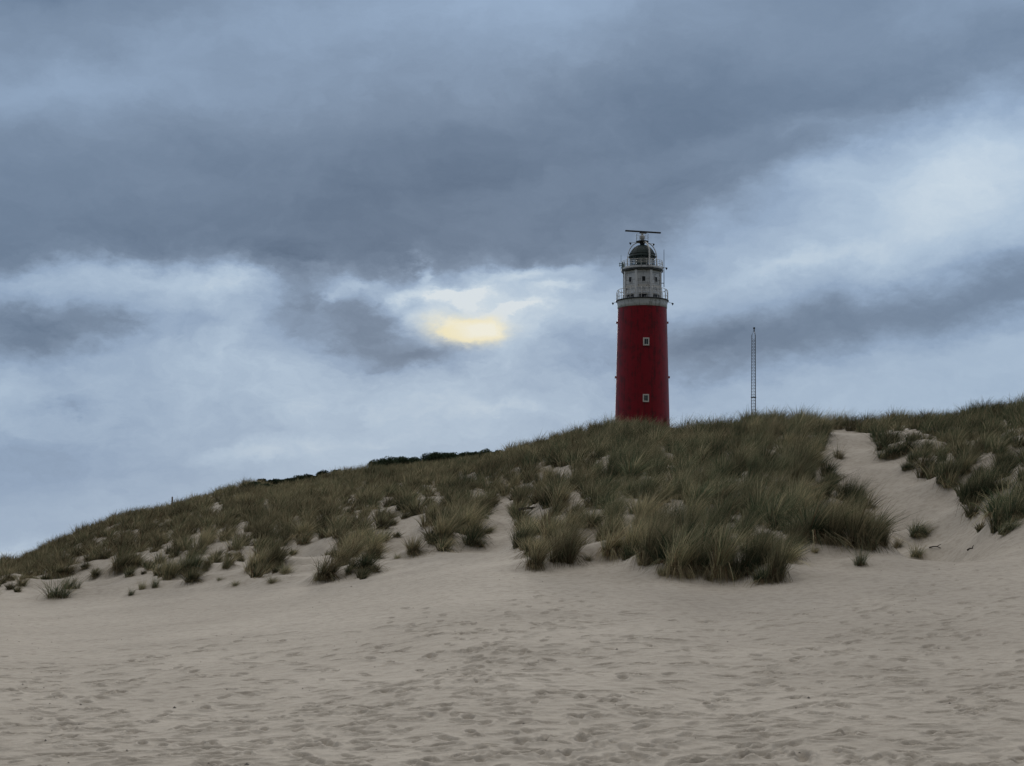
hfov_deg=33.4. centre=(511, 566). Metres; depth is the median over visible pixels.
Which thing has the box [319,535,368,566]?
marram tussock
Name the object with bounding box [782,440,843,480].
marram tussock
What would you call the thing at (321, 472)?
ridge bush
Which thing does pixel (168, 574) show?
marram tussock
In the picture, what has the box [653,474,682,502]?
marram tussock
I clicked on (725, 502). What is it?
marram tussock
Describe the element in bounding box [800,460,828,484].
marram tussock
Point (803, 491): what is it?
marram tussock
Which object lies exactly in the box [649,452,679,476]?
marram tussock
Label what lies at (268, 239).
sky
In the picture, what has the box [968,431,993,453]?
marram tussock
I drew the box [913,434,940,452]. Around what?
marram tussock
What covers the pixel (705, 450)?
marram tussock
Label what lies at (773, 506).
marram tussock
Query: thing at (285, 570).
marram tussock
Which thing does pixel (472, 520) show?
marram tussock
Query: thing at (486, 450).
ridge bush
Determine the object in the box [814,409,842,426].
marram tussock
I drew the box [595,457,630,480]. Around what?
marram tussock
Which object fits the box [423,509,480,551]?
marram tussock
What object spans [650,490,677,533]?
marram tussock
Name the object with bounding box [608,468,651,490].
marram tussock
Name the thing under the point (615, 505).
marram tussock
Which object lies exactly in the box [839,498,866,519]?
marram tussock
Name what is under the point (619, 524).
marram tussock
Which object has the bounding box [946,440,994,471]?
marram tussock
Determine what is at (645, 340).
window
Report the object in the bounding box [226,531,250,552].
marram tussock
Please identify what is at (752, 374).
lattice mast
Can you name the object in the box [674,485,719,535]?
marram tussock
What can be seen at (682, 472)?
marram tussock
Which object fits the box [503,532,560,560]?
marram tussock
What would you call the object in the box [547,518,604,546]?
marram tussock
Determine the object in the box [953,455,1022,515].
marram tussock
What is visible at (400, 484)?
dune grass
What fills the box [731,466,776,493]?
marram tussock
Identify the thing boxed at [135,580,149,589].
marram tussock
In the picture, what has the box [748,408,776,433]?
marram tussock
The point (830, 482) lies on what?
marram tussock
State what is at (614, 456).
marram tussock
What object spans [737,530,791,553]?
marram tussock
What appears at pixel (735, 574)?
marram tussock
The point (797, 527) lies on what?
marram tussock
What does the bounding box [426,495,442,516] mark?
marram tussock
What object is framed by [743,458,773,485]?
marram tussock
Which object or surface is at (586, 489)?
marram tussock
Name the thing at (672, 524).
marram tussock
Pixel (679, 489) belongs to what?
marram tussock
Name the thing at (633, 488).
marram tussock
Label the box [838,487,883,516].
marram tussock
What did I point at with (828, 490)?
marram tussock
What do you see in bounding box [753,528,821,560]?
marram tussock
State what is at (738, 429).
marram tussock
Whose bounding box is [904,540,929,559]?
marram tussock
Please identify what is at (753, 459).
marram tussock
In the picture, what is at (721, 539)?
marram tussock
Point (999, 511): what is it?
marram tussock
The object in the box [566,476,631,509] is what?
marram tussock
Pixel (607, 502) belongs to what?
marram tussock
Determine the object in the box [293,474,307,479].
ridge bush
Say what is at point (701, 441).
marram tussock
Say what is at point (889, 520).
marram tussock
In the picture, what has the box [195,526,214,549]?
marram tussock
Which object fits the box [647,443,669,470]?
marram tussock
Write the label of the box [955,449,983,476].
marram tussock
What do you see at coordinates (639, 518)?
marram tussock
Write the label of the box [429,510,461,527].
marram tussock
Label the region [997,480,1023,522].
marram tussock
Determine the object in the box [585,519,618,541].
marram tussock
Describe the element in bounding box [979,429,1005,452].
marram tussock
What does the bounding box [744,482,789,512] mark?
marram tussock
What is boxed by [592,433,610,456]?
marram tussock
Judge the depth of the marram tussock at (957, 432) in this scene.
48.15 m
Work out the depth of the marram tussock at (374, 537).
41.19 m
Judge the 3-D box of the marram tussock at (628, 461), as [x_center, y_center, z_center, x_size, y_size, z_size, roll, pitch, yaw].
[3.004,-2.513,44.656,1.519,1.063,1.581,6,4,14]
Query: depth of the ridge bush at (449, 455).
71.38 m
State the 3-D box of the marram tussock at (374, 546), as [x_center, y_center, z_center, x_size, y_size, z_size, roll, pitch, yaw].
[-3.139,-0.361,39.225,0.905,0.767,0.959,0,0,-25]
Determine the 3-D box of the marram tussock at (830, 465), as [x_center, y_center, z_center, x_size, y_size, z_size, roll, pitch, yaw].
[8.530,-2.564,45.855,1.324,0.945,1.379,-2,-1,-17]
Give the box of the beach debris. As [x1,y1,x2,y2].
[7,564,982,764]
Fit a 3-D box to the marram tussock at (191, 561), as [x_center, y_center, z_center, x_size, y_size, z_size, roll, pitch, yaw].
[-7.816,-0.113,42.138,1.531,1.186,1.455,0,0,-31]
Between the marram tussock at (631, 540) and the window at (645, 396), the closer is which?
the marram tussock at (631, 540)
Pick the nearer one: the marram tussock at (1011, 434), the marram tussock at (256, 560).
the marram tussock at (256, 560)
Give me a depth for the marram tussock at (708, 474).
40.89 m
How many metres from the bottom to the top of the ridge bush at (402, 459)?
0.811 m
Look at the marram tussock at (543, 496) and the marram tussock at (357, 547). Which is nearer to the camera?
the marram tussock at (357, 547)
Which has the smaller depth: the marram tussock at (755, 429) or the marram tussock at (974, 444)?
the marram tussock at (974, 444)
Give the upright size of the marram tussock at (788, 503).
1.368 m
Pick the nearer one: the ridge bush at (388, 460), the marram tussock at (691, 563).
the marram tussock at (691, 563)
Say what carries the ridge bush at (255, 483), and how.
on the sand ground at (456, 646)
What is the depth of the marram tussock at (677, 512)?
34.89 m
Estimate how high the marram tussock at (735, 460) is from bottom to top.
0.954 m
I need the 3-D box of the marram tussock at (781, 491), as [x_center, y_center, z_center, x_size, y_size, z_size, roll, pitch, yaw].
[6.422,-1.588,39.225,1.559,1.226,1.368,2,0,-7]
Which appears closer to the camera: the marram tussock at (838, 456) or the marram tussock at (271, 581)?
the marram tussock at (271, 581)
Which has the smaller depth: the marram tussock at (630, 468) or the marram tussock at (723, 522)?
the marram tussock at (723, 522)
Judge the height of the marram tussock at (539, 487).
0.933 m
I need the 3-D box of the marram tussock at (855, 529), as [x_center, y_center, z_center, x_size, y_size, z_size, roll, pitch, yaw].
[6.713,-0.710,32.320,1.986,2.056,1.669,0,0,1]
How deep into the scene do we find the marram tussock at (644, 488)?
38.86 m
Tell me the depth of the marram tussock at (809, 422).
55.17 m
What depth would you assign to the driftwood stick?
41.85 m
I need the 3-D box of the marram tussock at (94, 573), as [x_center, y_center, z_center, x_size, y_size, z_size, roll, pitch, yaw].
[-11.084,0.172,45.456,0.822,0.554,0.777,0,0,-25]
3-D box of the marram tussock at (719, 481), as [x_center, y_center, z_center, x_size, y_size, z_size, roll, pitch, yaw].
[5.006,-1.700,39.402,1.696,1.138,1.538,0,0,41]
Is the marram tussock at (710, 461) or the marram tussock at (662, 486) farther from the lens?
the marram tussock at (710, 461)
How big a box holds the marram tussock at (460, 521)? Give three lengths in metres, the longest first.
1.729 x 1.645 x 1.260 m
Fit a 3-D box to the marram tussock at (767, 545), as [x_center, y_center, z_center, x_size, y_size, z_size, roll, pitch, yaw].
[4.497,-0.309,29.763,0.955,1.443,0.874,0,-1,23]
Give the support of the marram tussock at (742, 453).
on the sand ground at (456, 646)
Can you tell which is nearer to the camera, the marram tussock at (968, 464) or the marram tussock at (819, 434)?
the marram tussock at (968, 464)
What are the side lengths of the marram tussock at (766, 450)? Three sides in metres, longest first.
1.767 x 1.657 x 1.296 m
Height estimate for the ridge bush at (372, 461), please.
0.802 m
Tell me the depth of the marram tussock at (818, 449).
46.91 m
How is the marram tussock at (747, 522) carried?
on the sand ground at (456, 646)
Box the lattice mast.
[751,327,755,415]
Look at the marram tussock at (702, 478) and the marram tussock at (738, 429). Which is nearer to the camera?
the marram tussock at (702, 478)
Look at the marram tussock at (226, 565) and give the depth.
41.38 m
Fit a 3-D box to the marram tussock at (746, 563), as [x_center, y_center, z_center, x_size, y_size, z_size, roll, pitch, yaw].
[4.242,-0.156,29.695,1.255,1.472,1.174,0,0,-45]
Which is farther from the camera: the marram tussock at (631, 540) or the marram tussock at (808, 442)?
the marram tussock at (808, 442)
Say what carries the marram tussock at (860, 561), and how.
on the sand ground at (456, 646)
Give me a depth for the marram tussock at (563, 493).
40.45 m
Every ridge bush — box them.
[245,481,274,487]
[257,478,278,485]
[273,477,300,483]
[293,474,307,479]
[303,474,318,479]
[315,469,337,477]
[367,459,389,466]
[376,456,397,466]
[393,456,419,465]
[408,457,428,464]
[420,452,441,462]
[430,452,458,460]
[443,452,458,460]
[455,451,468,458]
[464,451,482,456]
[481,448,501,454]
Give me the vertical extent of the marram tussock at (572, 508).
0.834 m
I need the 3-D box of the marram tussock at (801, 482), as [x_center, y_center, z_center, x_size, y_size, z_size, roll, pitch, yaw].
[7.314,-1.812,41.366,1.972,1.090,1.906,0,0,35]
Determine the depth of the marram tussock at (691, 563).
29.82 m
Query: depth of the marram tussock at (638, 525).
34.20 m
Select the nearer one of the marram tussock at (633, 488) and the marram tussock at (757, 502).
the marram tussock at (757, 502)
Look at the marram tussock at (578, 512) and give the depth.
36.47 m
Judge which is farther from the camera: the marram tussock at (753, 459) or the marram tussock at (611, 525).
the marram tussock at (753, 459)
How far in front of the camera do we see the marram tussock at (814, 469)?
44.96 m
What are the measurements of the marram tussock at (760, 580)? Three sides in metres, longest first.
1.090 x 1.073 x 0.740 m
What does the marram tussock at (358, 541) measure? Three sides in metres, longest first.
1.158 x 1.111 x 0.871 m
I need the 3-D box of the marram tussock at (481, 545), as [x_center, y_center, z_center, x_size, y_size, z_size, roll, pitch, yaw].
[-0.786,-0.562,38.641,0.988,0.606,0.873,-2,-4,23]
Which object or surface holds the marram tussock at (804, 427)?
on the sand ground at (456, 646)
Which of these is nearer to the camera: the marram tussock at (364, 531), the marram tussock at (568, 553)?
the marram tussock at (568, 553)
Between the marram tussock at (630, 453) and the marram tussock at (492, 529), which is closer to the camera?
the marram tussock at (492, 529)
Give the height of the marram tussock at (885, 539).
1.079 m
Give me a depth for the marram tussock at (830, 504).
40.49 m
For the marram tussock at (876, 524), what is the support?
on the sand ground at (456, 646)
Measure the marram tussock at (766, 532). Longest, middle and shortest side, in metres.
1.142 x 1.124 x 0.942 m
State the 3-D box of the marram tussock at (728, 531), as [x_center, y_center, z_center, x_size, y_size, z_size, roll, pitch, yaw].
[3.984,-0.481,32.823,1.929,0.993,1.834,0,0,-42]
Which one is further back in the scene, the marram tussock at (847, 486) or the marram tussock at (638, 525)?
the marram tussock at (847, 486)
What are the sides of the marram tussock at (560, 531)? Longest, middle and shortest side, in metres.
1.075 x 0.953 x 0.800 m
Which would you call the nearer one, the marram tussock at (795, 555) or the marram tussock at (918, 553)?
the marram tussock at (795, 555)
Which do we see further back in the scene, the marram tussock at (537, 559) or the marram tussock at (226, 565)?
the marram tussock at (226, 565)
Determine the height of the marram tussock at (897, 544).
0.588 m
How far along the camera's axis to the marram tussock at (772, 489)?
37.40 m
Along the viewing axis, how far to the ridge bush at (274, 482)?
71.97 m
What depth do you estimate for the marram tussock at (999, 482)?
38.75 m
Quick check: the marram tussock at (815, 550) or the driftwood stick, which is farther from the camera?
the driftwood stick
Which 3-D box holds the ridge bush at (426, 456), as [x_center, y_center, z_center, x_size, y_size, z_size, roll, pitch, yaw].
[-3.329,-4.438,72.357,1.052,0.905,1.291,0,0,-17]
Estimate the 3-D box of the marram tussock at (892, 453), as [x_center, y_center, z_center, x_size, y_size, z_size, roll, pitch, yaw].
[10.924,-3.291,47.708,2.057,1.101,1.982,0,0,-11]
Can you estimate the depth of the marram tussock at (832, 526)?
32.47 m
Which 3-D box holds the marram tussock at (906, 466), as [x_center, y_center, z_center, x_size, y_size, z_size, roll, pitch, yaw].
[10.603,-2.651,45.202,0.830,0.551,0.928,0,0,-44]
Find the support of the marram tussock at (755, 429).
on the sand ground at (456, 646)
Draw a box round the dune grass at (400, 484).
[0,390,1023,592]
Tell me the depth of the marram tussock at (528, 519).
38.72 m
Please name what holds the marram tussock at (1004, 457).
on the sand ground at (456, 646)
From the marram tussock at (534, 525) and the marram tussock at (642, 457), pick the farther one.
the marram tussock at (642, 457)
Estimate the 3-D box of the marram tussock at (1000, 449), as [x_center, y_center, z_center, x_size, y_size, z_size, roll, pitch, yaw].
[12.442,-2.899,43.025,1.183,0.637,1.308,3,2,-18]
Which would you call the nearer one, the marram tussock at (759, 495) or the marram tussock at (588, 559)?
the marram tussock at (588, 559)
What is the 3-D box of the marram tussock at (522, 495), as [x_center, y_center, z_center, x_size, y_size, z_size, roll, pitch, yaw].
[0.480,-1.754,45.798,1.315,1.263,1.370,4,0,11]
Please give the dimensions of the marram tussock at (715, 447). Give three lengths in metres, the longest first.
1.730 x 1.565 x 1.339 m
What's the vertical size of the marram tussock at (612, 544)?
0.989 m
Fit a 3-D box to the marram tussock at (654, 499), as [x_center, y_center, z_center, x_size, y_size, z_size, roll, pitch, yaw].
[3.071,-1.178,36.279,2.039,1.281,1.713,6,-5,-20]
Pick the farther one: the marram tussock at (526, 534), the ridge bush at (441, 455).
the ridge bush at (441, 455)
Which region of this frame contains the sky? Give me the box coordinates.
[0,0,1023,558]
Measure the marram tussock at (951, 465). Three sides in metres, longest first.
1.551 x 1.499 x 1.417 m
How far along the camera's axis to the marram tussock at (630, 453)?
45.76 m
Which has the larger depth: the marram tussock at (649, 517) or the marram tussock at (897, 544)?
the marram tussock at (897, 544)
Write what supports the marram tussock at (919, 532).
on the sand ground at (456, 646)
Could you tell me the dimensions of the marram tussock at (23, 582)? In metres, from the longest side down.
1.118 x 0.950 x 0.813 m
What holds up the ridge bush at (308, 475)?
on the sand ground at (456, 646)
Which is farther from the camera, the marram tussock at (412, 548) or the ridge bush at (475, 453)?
the ridge bush at (475, 453)
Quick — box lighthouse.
[612,230,673,426]
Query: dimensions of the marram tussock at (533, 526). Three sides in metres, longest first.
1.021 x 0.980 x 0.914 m
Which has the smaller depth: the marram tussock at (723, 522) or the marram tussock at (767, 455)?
the marram tussock at (723, 522)
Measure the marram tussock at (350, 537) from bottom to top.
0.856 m
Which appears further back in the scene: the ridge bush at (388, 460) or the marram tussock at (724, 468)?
the ridge bush at (388, 460)
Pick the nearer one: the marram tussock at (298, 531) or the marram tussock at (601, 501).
the marram tussock at (601, 501)
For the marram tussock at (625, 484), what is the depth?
39.99 m
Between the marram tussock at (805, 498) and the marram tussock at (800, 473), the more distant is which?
the marram tussock at (800, 473)
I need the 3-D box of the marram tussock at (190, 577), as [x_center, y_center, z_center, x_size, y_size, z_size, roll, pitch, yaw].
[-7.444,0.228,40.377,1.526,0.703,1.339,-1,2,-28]
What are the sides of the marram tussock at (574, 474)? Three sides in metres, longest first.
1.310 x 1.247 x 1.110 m
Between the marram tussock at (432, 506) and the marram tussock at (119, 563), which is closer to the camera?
the marram tussock at (432, 506)
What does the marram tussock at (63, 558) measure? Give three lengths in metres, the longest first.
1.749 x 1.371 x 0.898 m
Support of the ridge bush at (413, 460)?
on the sand ground at (456, 646)
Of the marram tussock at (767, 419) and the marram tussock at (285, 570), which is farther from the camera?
the marram tussock at (767, 419)
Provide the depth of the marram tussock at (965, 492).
39.67 m
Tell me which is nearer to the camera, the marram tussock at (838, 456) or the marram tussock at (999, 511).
the marram tussock at (999, 511)
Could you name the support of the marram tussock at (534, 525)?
on the sand ground at (456, 646)
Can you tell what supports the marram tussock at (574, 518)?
on the sand ground at (456, 646)
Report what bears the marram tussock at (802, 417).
on the sand ground at (456, 646)
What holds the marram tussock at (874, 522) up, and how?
on the sand ground at (456, 646)
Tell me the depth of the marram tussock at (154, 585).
40.70 m
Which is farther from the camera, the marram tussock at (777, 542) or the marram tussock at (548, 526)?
the marram tussock at (548, 526)
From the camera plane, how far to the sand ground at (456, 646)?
20.98 m
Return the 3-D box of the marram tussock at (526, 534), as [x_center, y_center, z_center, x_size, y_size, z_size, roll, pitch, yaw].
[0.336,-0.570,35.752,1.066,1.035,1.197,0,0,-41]
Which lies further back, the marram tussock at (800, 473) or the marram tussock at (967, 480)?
the marram tussock at (800, 473)
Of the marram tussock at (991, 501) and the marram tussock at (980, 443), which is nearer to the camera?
the marram tussock at (991, 501)
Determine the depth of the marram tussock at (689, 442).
50.09 m
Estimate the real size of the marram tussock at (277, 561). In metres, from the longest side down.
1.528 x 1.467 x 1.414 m
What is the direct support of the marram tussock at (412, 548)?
on the sand ground at (456, 646)
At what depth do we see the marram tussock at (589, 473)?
43.14 m
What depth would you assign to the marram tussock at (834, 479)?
44.58 m
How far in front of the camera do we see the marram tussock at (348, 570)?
36.24 m
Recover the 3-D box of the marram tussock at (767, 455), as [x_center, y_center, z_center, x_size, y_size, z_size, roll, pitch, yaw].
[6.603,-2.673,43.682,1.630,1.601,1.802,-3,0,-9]
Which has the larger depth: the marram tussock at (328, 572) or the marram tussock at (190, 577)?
the marram tussock at (190, 577)
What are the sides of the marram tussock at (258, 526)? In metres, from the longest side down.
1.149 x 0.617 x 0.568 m
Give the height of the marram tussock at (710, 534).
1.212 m
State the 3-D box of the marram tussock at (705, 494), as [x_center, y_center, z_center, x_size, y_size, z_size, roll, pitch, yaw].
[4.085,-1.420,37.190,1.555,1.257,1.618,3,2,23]
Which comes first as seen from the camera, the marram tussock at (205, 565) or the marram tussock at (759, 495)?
the marram tussock at (759, 495)
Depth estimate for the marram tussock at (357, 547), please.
38.83 m
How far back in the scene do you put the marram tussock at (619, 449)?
47.17 m
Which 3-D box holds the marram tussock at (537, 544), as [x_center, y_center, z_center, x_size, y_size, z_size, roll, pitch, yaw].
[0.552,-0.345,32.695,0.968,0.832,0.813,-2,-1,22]
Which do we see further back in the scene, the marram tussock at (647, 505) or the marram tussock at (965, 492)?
the marram tussock at (965, 492)
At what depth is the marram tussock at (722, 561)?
29.65 m
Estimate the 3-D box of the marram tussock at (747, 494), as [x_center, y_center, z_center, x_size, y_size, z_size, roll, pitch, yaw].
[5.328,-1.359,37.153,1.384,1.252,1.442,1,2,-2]
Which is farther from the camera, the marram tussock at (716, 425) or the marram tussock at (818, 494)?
the marram tussock at (716, 425)
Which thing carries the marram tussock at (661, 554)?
on the sand ground at (456, 646)
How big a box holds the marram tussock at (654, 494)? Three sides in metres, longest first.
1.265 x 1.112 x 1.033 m
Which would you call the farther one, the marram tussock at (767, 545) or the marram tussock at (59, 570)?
the marram tussock at (59, 570)
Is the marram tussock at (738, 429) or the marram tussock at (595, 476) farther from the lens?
the marram tussock at (738, 429)
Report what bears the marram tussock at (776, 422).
on the sand ground at (456, 646)
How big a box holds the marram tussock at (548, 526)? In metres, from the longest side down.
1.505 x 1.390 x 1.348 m
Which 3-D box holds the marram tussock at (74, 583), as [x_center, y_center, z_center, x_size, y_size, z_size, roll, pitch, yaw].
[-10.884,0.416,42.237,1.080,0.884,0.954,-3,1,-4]
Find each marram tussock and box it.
[0,563,16,580]
[12,570,39,586]
[32,556,104,579]
[32,569,84,600]
[41,551,81,567]
[57,571,89,589]
[86,566,105,580]
[99,540,161,577]
[128,586,135,595]
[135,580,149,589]
[149,575,161,588]
[157,548,188,580]
[172,562,209,584]
[173,538,224,576]
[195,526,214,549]
[200,563,212,571]
[219,552,240,570]
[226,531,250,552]
[238,539,289,575]
[250,520,264,537]
[261,574,281,583]
[262,529,312,567]
[278,560,299,574]
[284,521,321,541]
[307,549,360,583]
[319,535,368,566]
[338,530,371,551]
[338,533,378,557]
[339,531,371,554]
[342,563,354,576]
[343,522,384,542]
[344,546,390,574]
[363,527,391,551]
[366,535,390,558]
[398,530,433,558]
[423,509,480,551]
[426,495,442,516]
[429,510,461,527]
[432,495,485,521]
[435,501,484,535]
[443,497,492,531]
[461,533,494,549]
[482,525,499,533]
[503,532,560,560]
[505,519,543,550]
[509,480,539,511]
[516,511,550,528]
[516,531,566,571]
[521,516,545,534]
[521,518,545,536]
[521,532,557,555]
[526,483,577,508]
[531,479,545,492]
[533,499,582,543]
[538,509,607,568]
[539,518,572,543]
[544,475,579,511]
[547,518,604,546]
[557,514,586,536]
[560,496,595,520]
[562,465,593,491]
[563,500,589,531]
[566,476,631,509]
[568,456,589,479]
[568,501,587,526]
[574,459,604,482]
[574,503,634,531]
[578,478,601,498]
[582,553,595,561]
[585,486,646,509]
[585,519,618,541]
[586,465,606,480]
[589,454,608,474]
[591,501,646,541]
[591,521,641,564]
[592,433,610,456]
[593,487,649,513]
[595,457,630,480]
[600,437,653,467]
[601,491,633,520]
[603,495,630,524]
[603,509,634,535]
[604,440,652,470]
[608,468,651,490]
[609,449,669,479]
[610,443,641,465]
[611,453,651,474]
[615,482,691,519]
[617,499,661,557]
[619,471,644,495]
[621,477,646,498]
[626,516,665,535]
[627,486,662,525]
[628,498,714,569]
[628,516,744,574]
[629,510,662,526]
[630,440,655,469]
[632,466,668,499]
[640,507,667,527]
[642,479,683,507]
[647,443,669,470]
[647,511,671,537]
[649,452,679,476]
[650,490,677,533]
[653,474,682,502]
[653,563,668,576]
[656,506,693,544]
[657,520,717,581]
[661,484,708,533]
[664,463,707,485]
[666,463,697,500]
[668,516,725,548]
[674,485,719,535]
[675,432,710,453]
[676,516,757,551]
[677,531,717,579]
[681,474,730,510]
[684,566,695,578]
[686,530,732,579]
[687,454,717,489]
[690,435,717,459]
[692,518,766,586]
[692,520,772,542]
[693,471,755,506]
[695,430,711,448]
[697,485,760,523]
[698,460,727,486]
[699,428,734,457]
[700,567,717,581]
[701,455,720,471]
[701,470,749,495]
[701,505,746,537]
[701,506,758,586]
[706,416,726,434]
[707,436,733,461]
[708,455,764,472]
[709,451,752,483]
[722,442,762,470]
[723,502,769,541]
[726,415,749,436]
[726,568,740,580]
[727,523,788,582]
[730,477,777,513]
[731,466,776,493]
[731,507,772,533]
[732,472,790,524]
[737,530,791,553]
[738,473,788,526]
[739,474,794,510]
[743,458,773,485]
[744,444,775,474]
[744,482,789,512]
[744,554,792,587]
[745,434,790,476]
[746,483,804,528]
[747,419,767,433]
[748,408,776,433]
[748,520,792,568]
[749,445,781,460]
[749,523,785,539]
[750,566,766,581]
[751,524,788,539]
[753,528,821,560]
[756,521,815,585]
[757,416,803,436]
[757,533,795,561]
[757,539,814,565]
[759,413,780,431]
[763,413,787,437]
[766,488,890,552]
[769,482,818,522]
[771,475,813,511]
[772,476,814,515]
[777,509,817,546]
[778,482,821,514]
[780,402,814,428]
[780,448,824,486]
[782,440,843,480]
[783,471,827,513]
[785,429,844,459]
[787,406,835,433]
[787,471,843,508]
[794,415,814,434]
[797,507,915,547]
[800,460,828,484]
[801,480,830,512]
[803,440,829,468]
[807,542,820,553]
[808,456,824,482]
[808,490,881,548]
[811,417,841,443]
[811,426,838,450]
[812,475,857,501]
[813,479,912,554]
[813,493,848,517]
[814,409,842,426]
[817,456,852,480]
[818,469,840,495]
[821,468,845,491]
[829,443,852,458]
[830,472,879,501]
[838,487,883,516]
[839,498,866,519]
[845,537,873,566]
[849,472,888,498]
[849,507,907,541]
[858,506,929,531]
[870,514,899,553]
[875,432,938,461]
[891,532,905,548]
[898,458,916,471]
[904,518,942,542]
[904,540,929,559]
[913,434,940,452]
[933,440,987,487]
[935,441,953,461]
[945,424,973,438]
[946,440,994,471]
[948,431,976,457]
[950,472,984,507]
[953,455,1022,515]
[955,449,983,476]
[955,472,1023,526]
[958,474,978,487]
[965,436,984,456]
[966,461,987,480]
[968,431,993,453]
[974,465,1005,484]
[977,490,1020,534]
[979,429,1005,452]
[984,489,1022,530]
[985,471,1020,495]
[989,446,1023,468]
[993,440,1019,456]
[993,514,1023,537]
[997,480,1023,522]
[999,422,1021,446]
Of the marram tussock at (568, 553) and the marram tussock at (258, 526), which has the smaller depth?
the marram tussock at (568, 553)
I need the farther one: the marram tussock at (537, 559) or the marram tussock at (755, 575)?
the marram tussock at (537, 559)
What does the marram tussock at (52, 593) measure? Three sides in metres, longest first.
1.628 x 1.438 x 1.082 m
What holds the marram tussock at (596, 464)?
on the sand ground at (456, 646)
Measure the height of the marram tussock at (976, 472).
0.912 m
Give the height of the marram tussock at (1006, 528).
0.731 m
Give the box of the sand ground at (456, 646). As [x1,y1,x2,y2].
[0,416,1023,765]
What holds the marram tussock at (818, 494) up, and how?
on the sand ground at (456, 646)
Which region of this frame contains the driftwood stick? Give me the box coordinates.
[518,507,534,510]
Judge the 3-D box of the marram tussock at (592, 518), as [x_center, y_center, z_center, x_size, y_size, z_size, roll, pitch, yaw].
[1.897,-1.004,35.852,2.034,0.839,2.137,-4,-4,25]
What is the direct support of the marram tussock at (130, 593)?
on the sand ground at (456, 646)
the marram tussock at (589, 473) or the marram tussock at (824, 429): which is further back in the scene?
the marram tussock at (824, 429)
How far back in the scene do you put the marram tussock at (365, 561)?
36.34 m
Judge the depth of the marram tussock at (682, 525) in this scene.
31.40 m
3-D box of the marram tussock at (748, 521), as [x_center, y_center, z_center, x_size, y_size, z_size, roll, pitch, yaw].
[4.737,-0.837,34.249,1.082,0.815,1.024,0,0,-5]
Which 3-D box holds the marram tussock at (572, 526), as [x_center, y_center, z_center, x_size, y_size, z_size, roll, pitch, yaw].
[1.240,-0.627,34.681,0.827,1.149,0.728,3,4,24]
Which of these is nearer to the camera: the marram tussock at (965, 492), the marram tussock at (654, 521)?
the marram tussock at (654, 521)
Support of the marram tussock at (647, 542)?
on the sand ground at (456, 646)
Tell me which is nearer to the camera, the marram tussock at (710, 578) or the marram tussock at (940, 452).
the marram tussock at (710, 578)
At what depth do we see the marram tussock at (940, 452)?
45.02 m
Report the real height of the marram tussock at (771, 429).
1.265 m
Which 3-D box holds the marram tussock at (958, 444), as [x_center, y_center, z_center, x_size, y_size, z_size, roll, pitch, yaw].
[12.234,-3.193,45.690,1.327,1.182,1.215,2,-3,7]
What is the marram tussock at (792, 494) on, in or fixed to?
on the sand ground at (456, 646)
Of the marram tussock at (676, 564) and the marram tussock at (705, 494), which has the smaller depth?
the marram tussock at (676, 564)
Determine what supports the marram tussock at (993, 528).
on the sand ground at (456, 646)
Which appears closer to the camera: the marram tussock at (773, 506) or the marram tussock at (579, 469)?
the marram tussock at (773, 506)
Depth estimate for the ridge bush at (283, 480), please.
72.10 m
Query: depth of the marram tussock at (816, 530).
32.50 m
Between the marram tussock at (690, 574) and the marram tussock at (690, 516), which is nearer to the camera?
the marram tussock at (690, 574)
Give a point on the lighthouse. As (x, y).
(642, 377)
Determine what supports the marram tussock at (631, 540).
on the sand ground at (456, 646)
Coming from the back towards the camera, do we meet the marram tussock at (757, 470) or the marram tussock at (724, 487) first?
the marram tussock at (757, 470)
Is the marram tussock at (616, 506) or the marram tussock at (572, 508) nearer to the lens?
the marram tussock at (616, 506)
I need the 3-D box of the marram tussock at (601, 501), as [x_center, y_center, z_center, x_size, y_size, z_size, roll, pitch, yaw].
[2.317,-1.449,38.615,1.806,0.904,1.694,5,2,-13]
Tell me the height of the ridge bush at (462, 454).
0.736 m
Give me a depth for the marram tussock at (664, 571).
29.87 m
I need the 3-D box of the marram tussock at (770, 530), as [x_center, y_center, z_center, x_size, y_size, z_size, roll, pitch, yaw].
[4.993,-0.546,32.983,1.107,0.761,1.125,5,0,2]
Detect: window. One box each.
[643,337,648,345]
[643,394,648,401]
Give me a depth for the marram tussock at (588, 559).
32.21 m
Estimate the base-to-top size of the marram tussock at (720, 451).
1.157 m
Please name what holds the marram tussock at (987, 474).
on the sand ground at (456, 646)
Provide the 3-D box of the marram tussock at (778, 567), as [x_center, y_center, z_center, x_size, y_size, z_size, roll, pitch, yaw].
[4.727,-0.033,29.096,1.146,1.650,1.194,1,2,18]
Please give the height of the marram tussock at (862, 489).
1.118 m
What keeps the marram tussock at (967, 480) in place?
on the sand ground at (456, 646)
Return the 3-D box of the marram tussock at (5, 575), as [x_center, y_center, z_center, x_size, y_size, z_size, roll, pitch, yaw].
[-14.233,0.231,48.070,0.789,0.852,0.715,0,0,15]
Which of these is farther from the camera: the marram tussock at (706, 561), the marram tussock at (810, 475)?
the marram tussock at (810, 475)
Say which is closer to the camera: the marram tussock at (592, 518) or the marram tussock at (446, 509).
the marram tussock at (592, 518)
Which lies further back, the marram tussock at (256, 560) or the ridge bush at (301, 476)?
the ridge bush at (301, 476)

